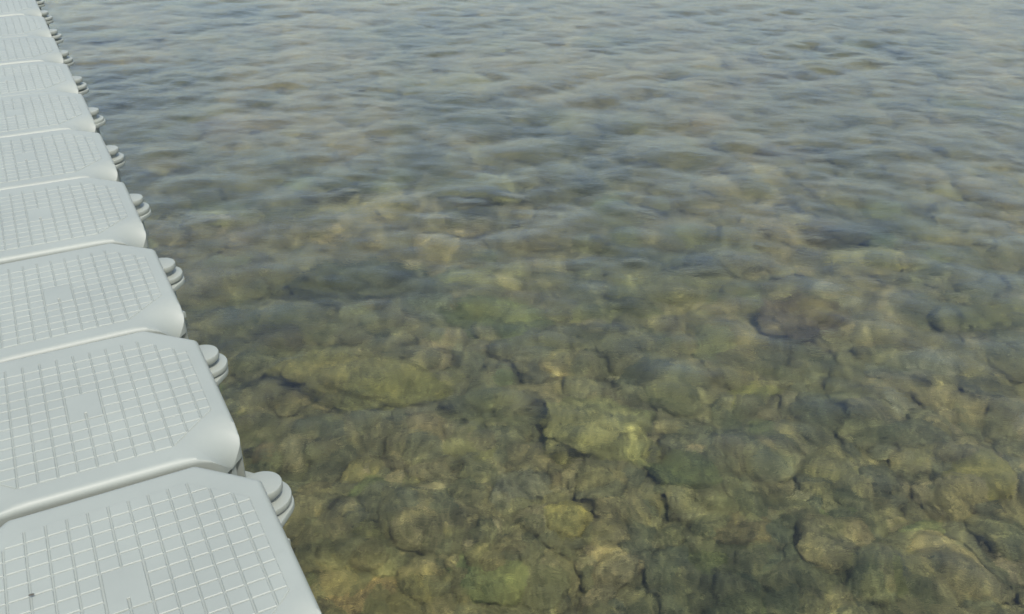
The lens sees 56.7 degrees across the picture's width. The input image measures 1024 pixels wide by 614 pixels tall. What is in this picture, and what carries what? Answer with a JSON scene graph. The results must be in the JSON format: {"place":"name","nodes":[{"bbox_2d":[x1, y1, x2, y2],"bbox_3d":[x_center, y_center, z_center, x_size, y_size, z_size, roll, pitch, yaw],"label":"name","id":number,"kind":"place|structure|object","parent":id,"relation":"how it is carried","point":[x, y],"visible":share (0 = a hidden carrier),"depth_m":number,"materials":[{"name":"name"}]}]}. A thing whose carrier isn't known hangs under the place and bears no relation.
{"place":"outdoors","nodes":[
{"label":"outdoors","id":0,"kind":"place"},
{"bbox_2d":[41,0,1023,613],"bbox_3d":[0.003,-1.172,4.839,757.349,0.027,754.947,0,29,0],"label":"water","id":1,"kind":"structure","parent":0,"point":[601,306],"depth_m":2.86,"materials":[{"name":"green liquid"}]},
{"bbox_2d":[0,0,61,38],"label":"float cube","id":2,"kind":"object","parent":1,"relation":"on","point":[19,7],"visible":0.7,"depth_m":4.80,"materials":[{"name":"grey plastic"}]},
{"bbox_2d":[49,29,58,46],"bbox_3d":[-2.329,-1.311,4.828,0.072,0.189,0.072,4,29,7],"label":"connecting pin","id":3,"kind":"object","parent":2,"relation":"attached to","point":[54,32],"visible":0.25,"depth_m":4.78,"materials":[{"name":"grey plastic"}]},
{"bbox_2d":[0,15,72,63],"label":"float cube","id":4,"kind":"object","parent":1,"relation":"on","point":[18,25],"visible":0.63,"depth_m":4.46,"materials":[{"name":"grey plastic"}]},
{"bbox_2d":[60,50,69,68],"bbox_3d":[-2.093,-1.099,4.442,0.072,0.189,0.072,5,29,9],"label":"connecting pin","id":5,"kind":"object","parent":4,"relation":"attached to","point":[65,53],"visible":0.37,"depth_m":4.39,"materials":[{"name":"grey plastic"}]},
{"bbox_2d":[0,36,86,89],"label":"float cube","id":6,"kind":"object","parent":1,"relation":"on","point":[21,49],"visible":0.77,"depth_m":4.05,"materials":[{"name":"grey plastic"}]},
{"bbox_2d":[73,76,82,90],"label":"connecting pin","id":7,"kind":"object","parent":6,"relation":"attached to","point":[78,79],"visible":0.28,"depth_m":4.01,"materials":[{"name":"grey plastic"}]},
{"bbox_2d":[38,3,52,20],"bbox_3d":[-2.902,-1.561,5.313,0.600,0.402,0.600,-15,32,-24],"label":"float cube","id":8,"kind":"object","parent":1,"relation":"on","point":[48,17],"visible":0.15,"depth_m":5.19,"materials":[{"name":"grey plastic"}]},
{"bbox_2d":[41,10,49,28],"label":"connecting pin","id":9,"kind":"object","parent":8,"relation":"attached to","point":[45,13],"visible":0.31,"depth_m":5.17,"materials":[{"name":"grey plastic"}]},
{"bbox_2d":[0,61,103,123],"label":"float cube","id":10,"kind":"object","parent":1,"relation":"on","point":[28,78],"visible":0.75,"depth_m":3.68,"materials":[{"name":"grey plastic"}]},
{"bbox_2d":[88,107,100,134],"bbox_3d":[-1.618,-0.671,3.673,0.072,0.189,0.072,12,31,20],"label":"connecting pin","id":11,"kind":"object","parent":10,"relation":"attached to","point":[94,111],"visible":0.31,"depth_m":3.63,"materials":[{"name":"grey plastic"}]},
{"bbox_2d":[0,91,123,163],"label":"float cube","id":12,"kind":"object","parent":1,"relation":"on","point":[33,113],"visible":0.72,"depth_m":3.28,"materials":[{"name":"grey plastic"}]},
{"bbox_2d":[106,145,121,181],"bbox_3d":[-1.383,-0.459,3.286,0.072,0.189,0.072,-8,30,-14],"label":"connecting pin","id":13,"kind":"object","parent":12,"relation":"attached to","point":[113,150],"visible":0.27,"depth_m":3.25,"materials":[{"name":"grey plastic"}]},
{"bbox_2d":[0,129,149,215],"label":"float cube","id":14,"kind":"object","parent":1,"relation":"on","point":[45,157],"visible":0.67,"depth_m":2.89,"materials":[{"name":"grey plastic"}]},
{"bbox_2d":[130,194,148,245],"bbox_3d":[-1.148,-0.246,2.899,0.072,0.189,0.072,25,37,37],"label":"connecting pin","id":15,"kind":"object","parent":14,"relation":"attached to","point":[137,199],"visible":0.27,"depth_m":2.85,"materials":[{"name":"grey plastic"}]},
{"bbox_2d":[0,177,182,283],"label":"float cube","id":16,"kind":"object","parent":1,"relation":"on","point":[41,220],"visible":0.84,"depth_m":2.49,"materials":[{"name":"grey plastic"}]},
{"bbox_2d":[159,258,185,317],"bbox_3d":[-0.913,-0.032,2.513,0.072,0.189,0.072,-7,30,-13],"label":"connecting pin","id":17,"kind":"object","parent":16,"relation":"attached to","point":[168,265],"visible":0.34,"depth_m":2.47,"materials":[{"name":"grey plastic"}]},
{"bbox_2d":[0,243,227,377],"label":"float cube","id":18,"kind":"object","parent":1,"relation":"on","point":[60,301],"visible":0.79,"depth_m":2.10,"materials":[{"name":"grey plastic"}]},
{"bbox_2d":[199,345,219,389],"bbox_3d":[-0.680,0.182,2.126,0.072,0.189,0.072,1,29,2],"label":"connecting pin","id":19,"kind":"object","parent":18,"relation":"attached to","point":[210,353],"visible":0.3,"depth_m":2.08,"materials":[{"name":"grey plastic"}]},
{"bbox_2d":[0,331,291,526],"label":"float cube","id":20,"kind":"object","parent":1,"relation":"on","point":[80,422],"visible":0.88,"depth_m":1.70,"materials":[{"name":"grey plastic"}]},
{"bbox_2d":[247,471,290,544],"bbox_3d":[-0.447,0.397,1.739,0.072,0.189,0.072,-6,29,-10],"label":"connecting pin","id":21,"kind":"object","parent":20,"relation":"attached to","point":[272,482],"visible":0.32,"depth_m":1.70,"materials":[{"name":"grey plastic"}]},
{"bbox_2d":[0,467,321,613],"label":"float cube","id":22,"kind":"object","parent":1,"relation":"on","point":[194,540],"visible":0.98,"depth_m":1.41,"materials":[{"name":"grey plastic"}]}
]}

